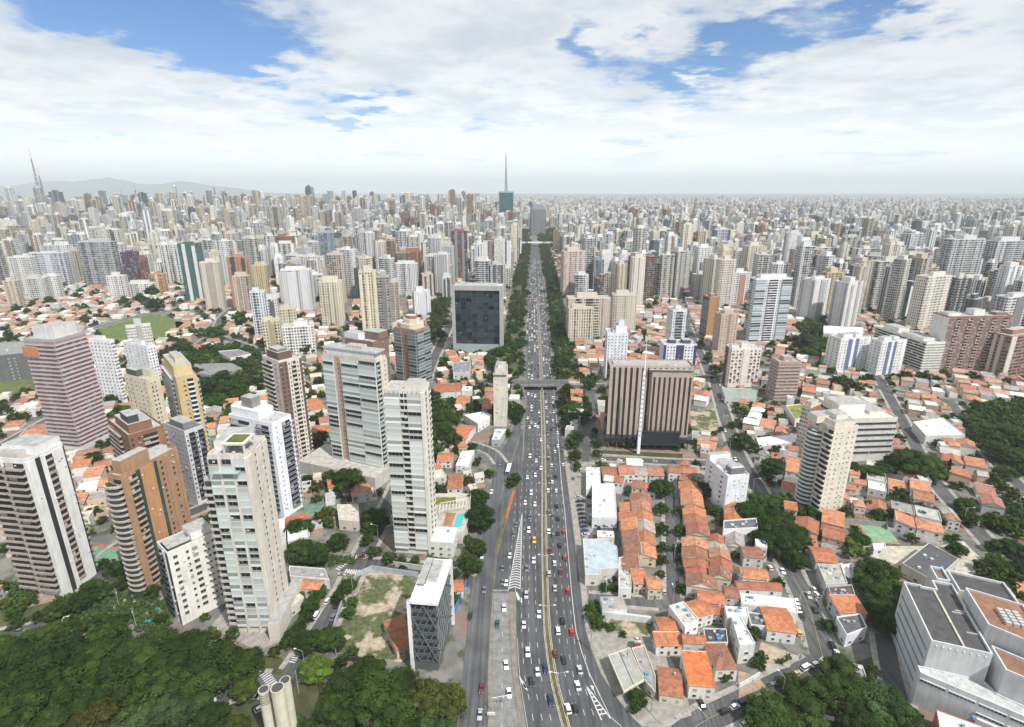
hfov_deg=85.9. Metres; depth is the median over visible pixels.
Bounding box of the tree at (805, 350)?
[794,346,818,355]
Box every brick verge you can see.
[488,591,494,726]
[509,592,525,726]
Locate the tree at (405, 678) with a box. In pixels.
[386,664,419,696]
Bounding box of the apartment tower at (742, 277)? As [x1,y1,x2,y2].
[731,268,751,304]
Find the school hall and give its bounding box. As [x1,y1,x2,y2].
[900,543,957,585]
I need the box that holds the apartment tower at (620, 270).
[614,261,626,292]
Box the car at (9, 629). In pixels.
[4,626,15,631]
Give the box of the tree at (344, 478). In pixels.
[330,467,366,494]
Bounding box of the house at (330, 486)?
[327,479,349,497]
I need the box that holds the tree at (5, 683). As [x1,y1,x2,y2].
[0,668,16,700]
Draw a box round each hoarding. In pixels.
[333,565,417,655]
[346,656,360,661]
[454,580,465,613]
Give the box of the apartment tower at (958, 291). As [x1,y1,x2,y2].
[944,272,971,311]
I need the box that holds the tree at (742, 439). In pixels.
[729,432,754,448]
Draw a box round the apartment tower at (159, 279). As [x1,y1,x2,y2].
[148,266,168,294]
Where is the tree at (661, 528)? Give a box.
[655,521,671,534]
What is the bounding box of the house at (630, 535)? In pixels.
[621,528,639,552]
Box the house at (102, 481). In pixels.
[97,477,107,490]
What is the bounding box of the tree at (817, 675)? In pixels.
[812,672,824,681]
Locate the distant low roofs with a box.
[9,209,964,276]
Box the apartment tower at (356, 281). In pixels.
[353,267,359,298]
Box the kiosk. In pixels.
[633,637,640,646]
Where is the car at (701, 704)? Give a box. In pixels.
[697,699,706,709]
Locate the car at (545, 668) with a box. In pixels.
[543,663,548,673]
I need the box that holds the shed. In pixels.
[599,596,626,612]
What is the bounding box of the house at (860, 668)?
[848,663,865,678]
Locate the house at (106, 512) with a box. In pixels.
[95,507,110,522]
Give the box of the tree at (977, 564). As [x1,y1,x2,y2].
[972,559,985,569]
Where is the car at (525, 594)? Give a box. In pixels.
[524,590,527,598]
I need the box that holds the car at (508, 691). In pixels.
[506,687,511,698]
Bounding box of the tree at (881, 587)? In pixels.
[861,577,902,604]
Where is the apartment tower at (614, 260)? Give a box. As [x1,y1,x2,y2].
[610,257,621,271]
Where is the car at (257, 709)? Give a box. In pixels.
[254,705,260,713]
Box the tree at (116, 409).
[109,404,130,416]
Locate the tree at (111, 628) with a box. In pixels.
[84,618,132,647]
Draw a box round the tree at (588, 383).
[581,378,596,388]
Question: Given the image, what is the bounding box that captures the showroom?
[591,483,616,527]
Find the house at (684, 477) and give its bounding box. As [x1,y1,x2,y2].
[679,474,690,480]
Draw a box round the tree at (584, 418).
[576,413,587,422]
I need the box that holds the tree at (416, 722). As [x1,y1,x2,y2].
[409,714,422,726]
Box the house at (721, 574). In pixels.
[708,564,731,590]
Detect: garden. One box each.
[0,572,161,634]
[601,450,682,457]
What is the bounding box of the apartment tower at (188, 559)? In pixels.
[156,517,226,624]
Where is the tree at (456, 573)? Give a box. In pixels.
[453,568,461,577]
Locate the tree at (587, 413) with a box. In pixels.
[581,408,591,418]
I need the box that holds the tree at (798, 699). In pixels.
[778,683,831,726]
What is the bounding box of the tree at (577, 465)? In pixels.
[572,462,581,470]
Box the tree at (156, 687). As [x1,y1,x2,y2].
[131,663,186,711]
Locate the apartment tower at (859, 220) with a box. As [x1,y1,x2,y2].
[850,216,875,235]
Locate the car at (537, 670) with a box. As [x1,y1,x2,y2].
[535,667,539,676]
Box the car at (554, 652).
[552,649,557,657]
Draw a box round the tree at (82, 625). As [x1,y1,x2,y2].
[71,618,91,633]
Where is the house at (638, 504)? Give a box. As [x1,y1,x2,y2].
[631,498,651,512]
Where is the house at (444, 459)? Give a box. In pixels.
[436,452,453,467]
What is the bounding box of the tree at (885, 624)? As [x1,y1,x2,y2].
[874,611,896,633]
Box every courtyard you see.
[738,671,763,697]
[757,642,795,668]
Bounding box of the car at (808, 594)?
[805,591,812,598]
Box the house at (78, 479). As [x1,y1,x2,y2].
[72,475,82,485]
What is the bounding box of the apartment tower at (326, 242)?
[318,230,334,265]
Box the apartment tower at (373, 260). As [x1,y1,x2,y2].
[368,256,375,268]
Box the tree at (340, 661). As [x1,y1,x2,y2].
[332,654,347,670]
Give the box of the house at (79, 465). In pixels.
[71,456,92,475]
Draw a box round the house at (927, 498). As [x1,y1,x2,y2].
[909,489,934,507]
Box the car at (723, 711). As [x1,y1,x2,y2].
[719,707,731,715]
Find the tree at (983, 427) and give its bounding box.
[968,421,995,434]
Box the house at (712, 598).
[695,590,725,606]
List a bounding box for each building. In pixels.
[193,363,241,376]
[218,349,250,360]
[292,594,303,615]
[406,557,454,670]
[453,361,470,380]
[464,412,491,431]
[493,361,507,426]
[597,530,613,543]
[723,606,748,632]
[729,615,754,663]
[890,565,1023,726]
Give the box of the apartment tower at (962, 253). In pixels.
[936,235,985,275]
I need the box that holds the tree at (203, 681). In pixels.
[174,661,232,704]
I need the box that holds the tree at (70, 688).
[39,664,102,712]
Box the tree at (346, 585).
[337,578,358,594]
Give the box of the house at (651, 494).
[643,483,654,498]
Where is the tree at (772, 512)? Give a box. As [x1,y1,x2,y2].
[759,506,782,521]
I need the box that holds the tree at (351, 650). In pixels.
[343,644,359,658]
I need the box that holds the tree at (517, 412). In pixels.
[508,408,523,418]
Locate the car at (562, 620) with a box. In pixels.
[560,616,564,624]
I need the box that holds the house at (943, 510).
[939,505,960,523]
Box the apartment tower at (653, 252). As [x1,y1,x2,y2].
[648,250,656,261]
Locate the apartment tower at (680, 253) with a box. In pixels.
[670,247,686,298]
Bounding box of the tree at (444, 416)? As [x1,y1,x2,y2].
[431,409,459,426]
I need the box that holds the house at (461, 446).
[457,440,466,455]
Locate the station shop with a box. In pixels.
[631,645,654,700]
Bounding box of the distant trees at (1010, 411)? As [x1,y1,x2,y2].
[0,221,1023,690]
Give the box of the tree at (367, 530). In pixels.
[362,526,380,534]
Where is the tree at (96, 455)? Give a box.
[82,450,104,464]
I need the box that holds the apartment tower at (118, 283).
[106,272,131,297]
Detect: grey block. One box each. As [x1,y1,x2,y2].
[0,341,32,381]
[816,564,847,595]
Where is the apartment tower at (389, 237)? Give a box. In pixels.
[387,235,395,239]
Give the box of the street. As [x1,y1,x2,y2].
[0,273,1023,726]
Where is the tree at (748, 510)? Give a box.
[730,501,768,518]
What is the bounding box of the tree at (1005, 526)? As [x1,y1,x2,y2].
[996,519,1014,533]
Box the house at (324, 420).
[318,416,328,424]
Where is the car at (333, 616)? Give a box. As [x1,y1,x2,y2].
[329,613,336,620]
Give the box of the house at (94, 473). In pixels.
[82,465,106,482]
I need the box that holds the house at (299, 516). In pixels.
[286,513,309,535]
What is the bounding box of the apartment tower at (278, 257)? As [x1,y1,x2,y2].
[273,253,283,284]
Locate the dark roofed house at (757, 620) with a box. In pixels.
[747,612,765,637]
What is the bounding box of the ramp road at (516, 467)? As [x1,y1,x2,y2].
[496,432,522,511]
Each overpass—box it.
[511,380,568,390]
[522,242,552,244]
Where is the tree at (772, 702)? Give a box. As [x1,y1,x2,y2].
[744,686,807,726]
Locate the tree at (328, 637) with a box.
[316,623,346,653]
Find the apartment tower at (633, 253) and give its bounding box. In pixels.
[627,252,637,289]
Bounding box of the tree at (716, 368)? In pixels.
[708,364,722,373]
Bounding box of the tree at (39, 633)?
[17,624,56,642]
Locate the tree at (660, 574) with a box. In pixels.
[656,570,664,578]
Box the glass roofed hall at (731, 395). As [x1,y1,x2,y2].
[721,388,757,403]
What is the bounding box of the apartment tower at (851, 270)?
[848,263,858,275]
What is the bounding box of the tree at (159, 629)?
[134,624,178,639]
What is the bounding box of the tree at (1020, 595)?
[1012,590,1023,599]
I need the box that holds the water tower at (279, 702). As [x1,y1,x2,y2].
[270,682,290,726]
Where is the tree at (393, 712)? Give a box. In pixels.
[370,689,417,726]
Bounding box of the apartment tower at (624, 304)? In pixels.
[609,286,637,332]
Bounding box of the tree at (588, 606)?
[583,603,594,611]
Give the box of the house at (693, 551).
[681,546,709,565]
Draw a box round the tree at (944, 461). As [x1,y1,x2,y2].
[942,460,956,466]
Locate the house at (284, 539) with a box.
[280,530,287,557]
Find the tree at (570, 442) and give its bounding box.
[564,438,578,448]
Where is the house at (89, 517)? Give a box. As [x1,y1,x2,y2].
[82,511,96,529]
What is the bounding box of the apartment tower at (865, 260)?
[856,256,873,309]
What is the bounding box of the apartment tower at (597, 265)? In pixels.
[591,256,603,288]
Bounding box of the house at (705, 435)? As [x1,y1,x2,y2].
[701,431,710,439]
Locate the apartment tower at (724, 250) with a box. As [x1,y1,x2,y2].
[717,245,730,256]
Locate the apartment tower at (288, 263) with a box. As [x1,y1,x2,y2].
[285,261,293,265]
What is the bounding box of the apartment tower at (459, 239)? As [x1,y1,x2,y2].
[451,228,467,279]
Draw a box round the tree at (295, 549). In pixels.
[283,537,314,563]
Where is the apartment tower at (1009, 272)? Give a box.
[988,261,1023,310]
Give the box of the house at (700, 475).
[696,469,704,481]
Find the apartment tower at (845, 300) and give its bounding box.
[827,276,863,325]
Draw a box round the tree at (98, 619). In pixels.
[88,611,114,628]
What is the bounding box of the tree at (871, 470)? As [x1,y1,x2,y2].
[859,464,886,476]
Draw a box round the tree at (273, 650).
[268,645,280,657]
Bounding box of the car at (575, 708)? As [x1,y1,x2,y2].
[572,703,578,712]
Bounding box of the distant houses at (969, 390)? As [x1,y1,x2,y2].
[0,247,1023,474]
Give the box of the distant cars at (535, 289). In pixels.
[527,259,545,317]
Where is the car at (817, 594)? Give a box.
[814,592,820,598]
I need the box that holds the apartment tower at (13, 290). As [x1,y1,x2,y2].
[2,277,25,307]
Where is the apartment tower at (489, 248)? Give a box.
[483,237,510,266]
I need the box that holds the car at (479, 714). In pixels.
[477,708,482,720]
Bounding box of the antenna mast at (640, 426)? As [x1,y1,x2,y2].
[636,340,646,453]
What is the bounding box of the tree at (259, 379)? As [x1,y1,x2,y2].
[249,376,264,384]
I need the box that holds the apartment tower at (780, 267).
[769,261,790,275]
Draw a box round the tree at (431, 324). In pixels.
[426,320,441,329]
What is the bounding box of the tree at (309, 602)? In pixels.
[301,595,320,610]
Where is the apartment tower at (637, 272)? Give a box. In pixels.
[629,253,645,303]
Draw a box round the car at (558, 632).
[555,626,560,634]
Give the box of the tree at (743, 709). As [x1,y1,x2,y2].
[739,703,753,718]
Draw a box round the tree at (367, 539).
[360,533,374,545]
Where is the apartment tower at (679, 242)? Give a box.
[677,236,681,246]
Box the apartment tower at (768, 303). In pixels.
[742,273,792,345]
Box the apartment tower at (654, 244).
[649,240,659,261]
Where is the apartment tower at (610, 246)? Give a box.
[605,242,614,253]
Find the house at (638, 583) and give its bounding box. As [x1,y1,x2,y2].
[630,568,645,592]
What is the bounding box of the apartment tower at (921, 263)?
[908,253,932,280]
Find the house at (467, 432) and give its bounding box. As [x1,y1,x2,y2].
[456,424,475,443]
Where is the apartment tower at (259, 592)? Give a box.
[203,427,302,639]
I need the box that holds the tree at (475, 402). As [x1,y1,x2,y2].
[469,399,478,405]
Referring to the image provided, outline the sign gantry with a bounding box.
[487,695,507,714]
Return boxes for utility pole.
[650,690,656,712]
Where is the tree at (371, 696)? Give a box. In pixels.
[350,669,397,725]
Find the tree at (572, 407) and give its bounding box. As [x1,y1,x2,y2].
[563,403,583,413]
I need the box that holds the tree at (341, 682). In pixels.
[320,665,363,704]
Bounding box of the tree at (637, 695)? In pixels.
[626,687,648,708]
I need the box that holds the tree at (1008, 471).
[989,464,1021,480]
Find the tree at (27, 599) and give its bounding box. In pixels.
[16,593,38,606]
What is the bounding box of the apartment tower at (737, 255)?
[733,248,741,266]
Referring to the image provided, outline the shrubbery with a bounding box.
[3,506,938,663]
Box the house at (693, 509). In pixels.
[682,505,706,522]
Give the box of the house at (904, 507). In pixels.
[889,500,914,516]
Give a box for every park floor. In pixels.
[39,648,460,726]
[826,657,875,726]
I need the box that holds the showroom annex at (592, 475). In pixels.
[586,467,600,495]
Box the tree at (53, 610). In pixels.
[40,601,64,622]
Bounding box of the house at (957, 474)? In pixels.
[946,466,971,486]
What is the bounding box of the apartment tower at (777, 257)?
[771,253,781,261]
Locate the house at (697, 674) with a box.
[679,649,715,699]
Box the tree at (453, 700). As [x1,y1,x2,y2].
[431,681,468,721]
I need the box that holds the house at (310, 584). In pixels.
[300,578,324,598]
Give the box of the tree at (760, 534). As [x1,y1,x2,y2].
[747,528,777,546]
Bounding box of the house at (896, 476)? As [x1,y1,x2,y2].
[886,465,902,479]
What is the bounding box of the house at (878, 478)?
[865,474,886,483]
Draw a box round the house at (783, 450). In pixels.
[779,445,787,457]
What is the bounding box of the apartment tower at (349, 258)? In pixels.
[338,246,356,296]
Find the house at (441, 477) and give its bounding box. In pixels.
[434,469,448,484]
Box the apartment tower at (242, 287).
[232,272,251,311]
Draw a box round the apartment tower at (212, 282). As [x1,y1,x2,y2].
[199,258,227,310]
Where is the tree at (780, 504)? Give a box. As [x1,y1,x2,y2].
[769,495,783,509]
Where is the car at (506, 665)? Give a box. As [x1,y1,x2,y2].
[503,660,508,669]
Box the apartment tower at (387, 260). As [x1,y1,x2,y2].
[379,254,395,279]
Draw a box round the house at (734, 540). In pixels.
[725,531,744,552]
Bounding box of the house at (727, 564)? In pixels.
[710,557,732,578]
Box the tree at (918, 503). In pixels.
[908,499,925,506]
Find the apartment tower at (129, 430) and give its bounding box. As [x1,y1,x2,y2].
[106,409,169,457]
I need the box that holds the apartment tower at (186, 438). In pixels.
[162,415,208,504]
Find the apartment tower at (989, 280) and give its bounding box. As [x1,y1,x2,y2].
[983,270,993,296]
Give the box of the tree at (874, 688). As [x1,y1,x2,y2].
[849,670,894,720]
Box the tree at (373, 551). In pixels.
[367,546,382,558]
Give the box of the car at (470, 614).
[468,612,472,620]
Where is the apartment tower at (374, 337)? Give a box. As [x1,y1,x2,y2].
[344,327,390,381]
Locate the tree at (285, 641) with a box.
[279,637,291,649]
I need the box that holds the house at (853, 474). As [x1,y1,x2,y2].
[848,469,860,481]
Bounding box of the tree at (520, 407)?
[512,404,525,411]
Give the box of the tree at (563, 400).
[554,395,570,406]
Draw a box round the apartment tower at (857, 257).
[853,254,863,263]
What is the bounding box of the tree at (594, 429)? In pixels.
[591,427,597,433]
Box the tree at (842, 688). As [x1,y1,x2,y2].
[815,671,868,715]
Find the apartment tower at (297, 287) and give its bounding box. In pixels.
[280,265,315,310]
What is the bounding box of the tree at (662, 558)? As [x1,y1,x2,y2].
[656,553,669,563]
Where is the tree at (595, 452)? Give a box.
[592,449,602,455]
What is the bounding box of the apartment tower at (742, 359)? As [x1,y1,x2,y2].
[722,341,761,386]
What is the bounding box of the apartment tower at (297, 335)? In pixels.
[282,318,316,354]
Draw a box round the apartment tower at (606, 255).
[595,245,612,273]
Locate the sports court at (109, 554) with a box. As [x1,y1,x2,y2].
[93,546,120,563]
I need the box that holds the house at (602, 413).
[600,411,604,420]
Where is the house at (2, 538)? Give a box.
[0,525,5,541]
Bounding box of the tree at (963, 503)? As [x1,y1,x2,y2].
[952,497,980,512]
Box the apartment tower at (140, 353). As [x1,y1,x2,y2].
[123,338,161,379]
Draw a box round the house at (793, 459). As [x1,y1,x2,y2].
[786,455,800,463]
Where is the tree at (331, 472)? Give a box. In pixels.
[322,470,334,481]
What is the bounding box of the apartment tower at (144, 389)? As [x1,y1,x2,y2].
[123,366,167,423]
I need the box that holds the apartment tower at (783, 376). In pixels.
[765,354,801,400]
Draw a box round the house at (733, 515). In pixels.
[723,511,742,521]
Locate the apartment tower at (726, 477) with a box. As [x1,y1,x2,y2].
[703,451,748,513]
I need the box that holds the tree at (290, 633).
[282,626,305,646]
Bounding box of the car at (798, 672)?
[792,670,802,675]
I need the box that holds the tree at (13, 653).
[0,634,45,680]
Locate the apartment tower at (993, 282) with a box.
[988,268,998,295]
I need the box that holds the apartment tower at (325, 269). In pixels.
[323,265,327,275]
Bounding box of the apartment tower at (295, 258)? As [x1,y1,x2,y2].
[291,254,307,262]
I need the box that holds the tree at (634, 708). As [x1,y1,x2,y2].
[628,702,640,714]
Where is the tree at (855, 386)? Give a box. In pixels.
[843,382,864,392]
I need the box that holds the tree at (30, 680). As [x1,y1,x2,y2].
[0,667,64,712]
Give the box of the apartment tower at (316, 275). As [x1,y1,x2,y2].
[312,271,322,297]
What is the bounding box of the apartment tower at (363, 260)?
[357,255,372,270]
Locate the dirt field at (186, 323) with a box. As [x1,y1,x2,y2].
[176,320,194,330]
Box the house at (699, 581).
[685,572,717,597]
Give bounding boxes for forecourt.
[211,607,280,647]
[593,628,690,723]
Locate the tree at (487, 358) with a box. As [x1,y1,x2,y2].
[483,354,494,363]
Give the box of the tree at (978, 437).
[969,431,989,443]
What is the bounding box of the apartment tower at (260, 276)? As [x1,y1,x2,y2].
[251,262,270,293]
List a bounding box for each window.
[90,342,126,398]
[295,420,311,457]
[411,605,435,610]
[411,612,435,618]
[412,620,435,625]
[412,627,436,633]
[413,634,436,640]
[413,641,437,647]
[414,649,437,654]
[414,656,437,661]
[436,574,449,617]
[436,583,448,625]
[437,587,449,631]
[437,596,450,639]
[437,603,449,646]
[438,607,450,653]
[438,616,451,661]
[745,295,778,340]
[853,451,889,454]
[854,445,891,448]
[855,422,896,425]
[855,439,892,442]
[856,434,893,436]
[857,428,895,431]
[893,633,913,682]
[895,621,915,673]
[896,611,920,665]
[898,603,923,661]
[900,595,926,651]
[920,678,945,690]
[948,690,975,703]
[949,318,1012,368]
[975,712,1004,726]
[978,703,1007,717]
[1010,716,1023,724]
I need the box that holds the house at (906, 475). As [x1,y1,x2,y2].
[901,471,914,481]
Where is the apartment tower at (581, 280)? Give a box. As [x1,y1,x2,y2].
[574,268,588,294]
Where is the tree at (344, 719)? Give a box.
[326,702,356,726]
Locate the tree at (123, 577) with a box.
[118,569,126,579]
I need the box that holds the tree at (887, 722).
[869,709,897,726]
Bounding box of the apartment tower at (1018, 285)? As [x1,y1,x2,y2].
[1011,276,1023,291]
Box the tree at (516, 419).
[511,416,521,423]
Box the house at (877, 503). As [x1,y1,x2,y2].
[860,498,888,515]
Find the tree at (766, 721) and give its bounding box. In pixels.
[742,706,778,726]
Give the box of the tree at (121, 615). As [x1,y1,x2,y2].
[112,610,133,620]
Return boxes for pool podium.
[435,494,470,543]
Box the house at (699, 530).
[685,521,710,539]
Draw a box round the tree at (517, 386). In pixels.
[509,383,521,390]
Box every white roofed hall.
[456,450,474,472]
[739,593,797,623]
[755,433,796,452]
[911,418,964,444]
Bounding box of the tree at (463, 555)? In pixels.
[458,551,475,563]
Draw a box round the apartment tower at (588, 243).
[583,235,594,288]
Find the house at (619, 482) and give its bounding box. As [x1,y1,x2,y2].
[614,475,624,493]
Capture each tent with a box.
[843,568,853,581]
[844,562,855,569]
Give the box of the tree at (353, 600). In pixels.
[343,596,358,606]
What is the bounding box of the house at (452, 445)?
[447,443,456,451]
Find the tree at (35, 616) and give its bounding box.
[28,610,42,623]
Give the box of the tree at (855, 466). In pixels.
[850,462,865,477]
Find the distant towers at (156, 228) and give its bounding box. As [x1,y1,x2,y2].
[0,185,1023,285]
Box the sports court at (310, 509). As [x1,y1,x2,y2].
[304,503,337,514]
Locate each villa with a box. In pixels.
[289,566,329,588]
[337,504,359,531]
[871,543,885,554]
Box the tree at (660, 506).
[652,501,669,514]
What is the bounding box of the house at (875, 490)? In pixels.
[866,480,886,501]
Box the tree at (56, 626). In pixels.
[39,620,70,636]
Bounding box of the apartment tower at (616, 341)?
[603,318,627,378]
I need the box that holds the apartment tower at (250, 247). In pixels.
[241,235,259,284]
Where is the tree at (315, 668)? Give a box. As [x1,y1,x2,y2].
[294,652,333,685]
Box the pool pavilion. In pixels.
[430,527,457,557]
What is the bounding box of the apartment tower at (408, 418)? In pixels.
[383,378,436,553]
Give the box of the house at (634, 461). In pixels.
[624,458,642,465]
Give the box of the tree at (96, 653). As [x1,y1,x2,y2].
[62,637,120,679]
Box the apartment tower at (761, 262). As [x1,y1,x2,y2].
[751,252,771,276]
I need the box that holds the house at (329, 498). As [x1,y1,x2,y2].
[325,492,334,505]
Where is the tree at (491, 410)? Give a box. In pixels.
[488,405,493,413]
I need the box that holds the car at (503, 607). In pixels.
[502,604,505,611]
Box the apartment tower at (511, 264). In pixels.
[511,251,512,277]
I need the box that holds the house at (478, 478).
[472,471,484,487]
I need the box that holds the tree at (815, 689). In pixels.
[799,676,836,715]
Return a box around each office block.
[603,359,693,449]
[817,396,897,460]
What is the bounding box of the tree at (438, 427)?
[432,421,456,441]
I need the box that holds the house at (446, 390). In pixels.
[433,382,461,397]
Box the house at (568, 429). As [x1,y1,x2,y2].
[565,425,573,437]
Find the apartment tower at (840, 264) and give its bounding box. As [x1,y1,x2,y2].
[833,258,847,270]
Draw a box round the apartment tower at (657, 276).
[653,258,661,295]
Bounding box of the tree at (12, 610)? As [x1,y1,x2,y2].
[3,604,25,619]
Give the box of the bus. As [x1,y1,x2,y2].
[505,463,511,474]
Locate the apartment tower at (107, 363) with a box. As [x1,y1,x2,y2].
[89,335,127,403]
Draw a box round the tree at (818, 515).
[813,510,821,520]
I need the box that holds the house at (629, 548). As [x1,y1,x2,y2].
[623,541,642,564]
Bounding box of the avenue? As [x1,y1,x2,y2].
[494,245,640,726]
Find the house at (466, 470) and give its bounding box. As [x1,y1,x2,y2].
[461,466,473,479]
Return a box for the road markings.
[260,309,822,726]
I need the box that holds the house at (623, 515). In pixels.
[618,511,632,529]
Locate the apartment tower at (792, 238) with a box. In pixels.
[781,230,800,261]
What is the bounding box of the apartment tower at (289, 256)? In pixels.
[284,252,296,261]
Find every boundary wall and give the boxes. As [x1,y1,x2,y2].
[393,561,465,575]
[602,612,650,623]
[738,672,759,687]
[813,518,892,526]
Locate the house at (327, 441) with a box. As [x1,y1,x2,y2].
[323,438,330,443]
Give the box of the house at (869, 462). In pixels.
[866,459,885,469]
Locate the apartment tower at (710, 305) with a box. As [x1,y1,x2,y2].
[699,293,719,337]
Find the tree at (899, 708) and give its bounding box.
[873,682,916,726]
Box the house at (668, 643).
[652,631,682,655]
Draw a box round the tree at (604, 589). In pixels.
[599,586,608,591]
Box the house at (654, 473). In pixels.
[646,467,664,482]
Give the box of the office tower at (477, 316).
[451,282,503,352]
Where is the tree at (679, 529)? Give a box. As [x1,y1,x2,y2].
[673,524,685,536]
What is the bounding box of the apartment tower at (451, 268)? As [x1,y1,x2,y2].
[450,264,452,284]
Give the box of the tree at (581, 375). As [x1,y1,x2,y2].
[575,372,586,378]
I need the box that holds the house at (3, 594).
[0,584,8,607]
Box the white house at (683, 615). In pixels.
[668,601,698,634]
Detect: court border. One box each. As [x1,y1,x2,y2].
[91,543,121,560]
[851,524,899,543]
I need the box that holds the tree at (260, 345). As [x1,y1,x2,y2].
[256,337,269,348]
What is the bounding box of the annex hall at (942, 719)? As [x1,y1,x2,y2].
[932,709,982,726]
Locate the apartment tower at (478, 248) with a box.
[474,240,483,259]
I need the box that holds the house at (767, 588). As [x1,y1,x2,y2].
[733,580,782,596]
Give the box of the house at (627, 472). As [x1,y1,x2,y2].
[616,464,634,482]
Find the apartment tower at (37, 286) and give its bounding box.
[24,274,51,299]
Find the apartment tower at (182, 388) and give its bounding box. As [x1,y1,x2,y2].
[160,351,211,452]
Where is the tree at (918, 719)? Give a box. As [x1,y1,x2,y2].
[904,703,923,726]
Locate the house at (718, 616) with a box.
[710,604,723,623]
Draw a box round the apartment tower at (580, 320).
[567,303,593,342]
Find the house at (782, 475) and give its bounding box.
[759,464,784,477]
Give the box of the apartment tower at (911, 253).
[900,251,916,257]
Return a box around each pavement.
[0,273,1023,726]
[564,446,660,726]
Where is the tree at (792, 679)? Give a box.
[778,672,802,689]
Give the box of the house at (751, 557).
[739,546,764,567]
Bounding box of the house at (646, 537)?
[639,530,655,545]
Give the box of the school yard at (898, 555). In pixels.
[860,541,980,574]
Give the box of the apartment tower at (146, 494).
[103,444,191,595]
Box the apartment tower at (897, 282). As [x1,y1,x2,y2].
[882,255,911,318]
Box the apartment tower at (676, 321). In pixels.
[665,304,686,338]
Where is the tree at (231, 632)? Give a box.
[224,627,239,639]
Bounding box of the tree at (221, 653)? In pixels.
[185,635,243,689]
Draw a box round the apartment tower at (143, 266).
[137,255,149,279]
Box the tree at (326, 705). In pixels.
[313,692,348,722]
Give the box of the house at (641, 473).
[633,466,647,482]
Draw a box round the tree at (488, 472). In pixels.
[484,469,497,477]
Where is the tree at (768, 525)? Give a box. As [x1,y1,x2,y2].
[753,515,791,544]
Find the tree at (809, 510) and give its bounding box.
[803,505,816,517]
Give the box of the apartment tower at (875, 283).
[865,255,897,306]
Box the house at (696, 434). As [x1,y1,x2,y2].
[691,430,700,440]
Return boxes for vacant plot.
[332,570,416,661]
[590,618,650,638]
[690,408,717,435]
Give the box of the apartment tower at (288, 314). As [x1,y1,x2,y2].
[279,304,296,325]
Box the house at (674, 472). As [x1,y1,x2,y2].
[667,464,682,481]
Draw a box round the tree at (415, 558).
[410,554,419,563]
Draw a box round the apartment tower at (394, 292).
[390,278,400,322]
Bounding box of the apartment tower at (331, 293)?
[318,275,345,325]
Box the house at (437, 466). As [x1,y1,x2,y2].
[434,463,441,469]
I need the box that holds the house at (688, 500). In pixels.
[680,495,703,508]
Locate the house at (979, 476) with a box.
[972,470,988,483]
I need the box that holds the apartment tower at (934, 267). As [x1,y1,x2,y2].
[930,263,939,271]
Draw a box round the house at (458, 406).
[454,404,461,410]
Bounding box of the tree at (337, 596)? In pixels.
[330,589,345,603]
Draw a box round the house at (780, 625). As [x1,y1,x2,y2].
[758,605,796,644]
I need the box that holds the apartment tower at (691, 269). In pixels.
[689,256,692,282]
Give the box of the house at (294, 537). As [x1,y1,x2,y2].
[287,525,308,543]
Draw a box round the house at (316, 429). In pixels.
[310,424,329,438]
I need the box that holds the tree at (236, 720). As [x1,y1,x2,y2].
[220,713,253,726]
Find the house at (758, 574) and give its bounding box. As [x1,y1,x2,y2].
[737,566,769,581]
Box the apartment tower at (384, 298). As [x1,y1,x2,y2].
[376,264,392,331]
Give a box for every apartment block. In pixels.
[658,338,696,377]
[722,518,757,542]
[795,398,820,452]
[823,332,870,371]
[865,335,906,374]
[873,323,945,372]
[929,308,1013,372]
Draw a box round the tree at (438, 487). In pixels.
[434,482,444,493]
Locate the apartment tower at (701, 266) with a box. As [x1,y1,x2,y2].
[699,255,708,270]
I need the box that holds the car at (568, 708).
[564,703,571,714]
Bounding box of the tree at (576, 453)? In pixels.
[567,449,581,460]
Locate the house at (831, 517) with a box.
[820,508,844,533]
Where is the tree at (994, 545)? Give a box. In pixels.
[983,538,1005,553]
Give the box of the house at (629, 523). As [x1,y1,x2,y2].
[620,517,637,537]
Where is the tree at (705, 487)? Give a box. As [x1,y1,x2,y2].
[697,480,711,496]
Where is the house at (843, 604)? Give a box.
[827,594,867,620]
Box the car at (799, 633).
[796,629,801,636]
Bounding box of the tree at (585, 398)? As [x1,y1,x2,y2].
[580,395,588,401]
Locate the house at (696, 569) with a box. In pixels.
[685,566,708,579]
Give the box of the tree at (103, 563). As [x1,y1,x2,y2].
[96,558,110,569]
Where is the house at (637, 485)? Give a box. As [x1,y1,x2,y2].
[631,480,644,492]
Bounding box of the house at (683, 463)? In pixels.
[679,460,688,466]
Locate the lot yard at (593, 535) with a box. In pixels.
[587,528,621,545]
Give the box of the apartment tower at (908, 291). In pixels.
[899,280,914,316]
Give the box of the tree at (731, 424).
[726,421,736,427]
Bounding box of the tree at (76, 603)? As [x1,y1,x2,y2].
[61,591,93,613]
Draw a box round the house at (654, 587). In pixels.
[644,576,662,599]
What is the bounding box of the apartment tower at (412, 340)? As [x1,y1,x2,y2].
[394,314,432,388]
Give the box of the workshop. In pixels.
[582,539,618,585]
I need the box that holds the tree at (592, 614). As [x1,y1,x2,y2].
[584,609,600,621]
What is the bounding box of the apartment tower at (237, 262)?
[226,254,251,308]
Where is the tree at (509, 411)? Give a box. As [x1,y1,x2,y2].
[507,409,511,417]
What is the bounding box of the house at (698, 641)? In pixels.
[680,632,706,650]
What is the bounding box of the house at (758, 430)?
[753,426,763,437]
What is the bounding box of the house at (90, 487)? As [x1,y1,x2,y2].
[76,480,98,494]
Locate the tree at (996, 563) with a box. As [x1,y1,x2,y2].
[980,556,1014,572]
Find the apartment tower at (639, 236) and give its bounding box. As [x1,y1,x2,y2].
[632,225,646,251]
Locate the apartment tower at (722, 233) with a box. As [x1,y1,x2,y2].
[712,227,730,240]
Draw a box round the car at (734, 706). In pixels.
[729,703,740,710]
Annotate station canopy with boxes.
[608,647,643,695]
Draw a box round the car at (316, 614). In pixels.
[313,611,320,619]

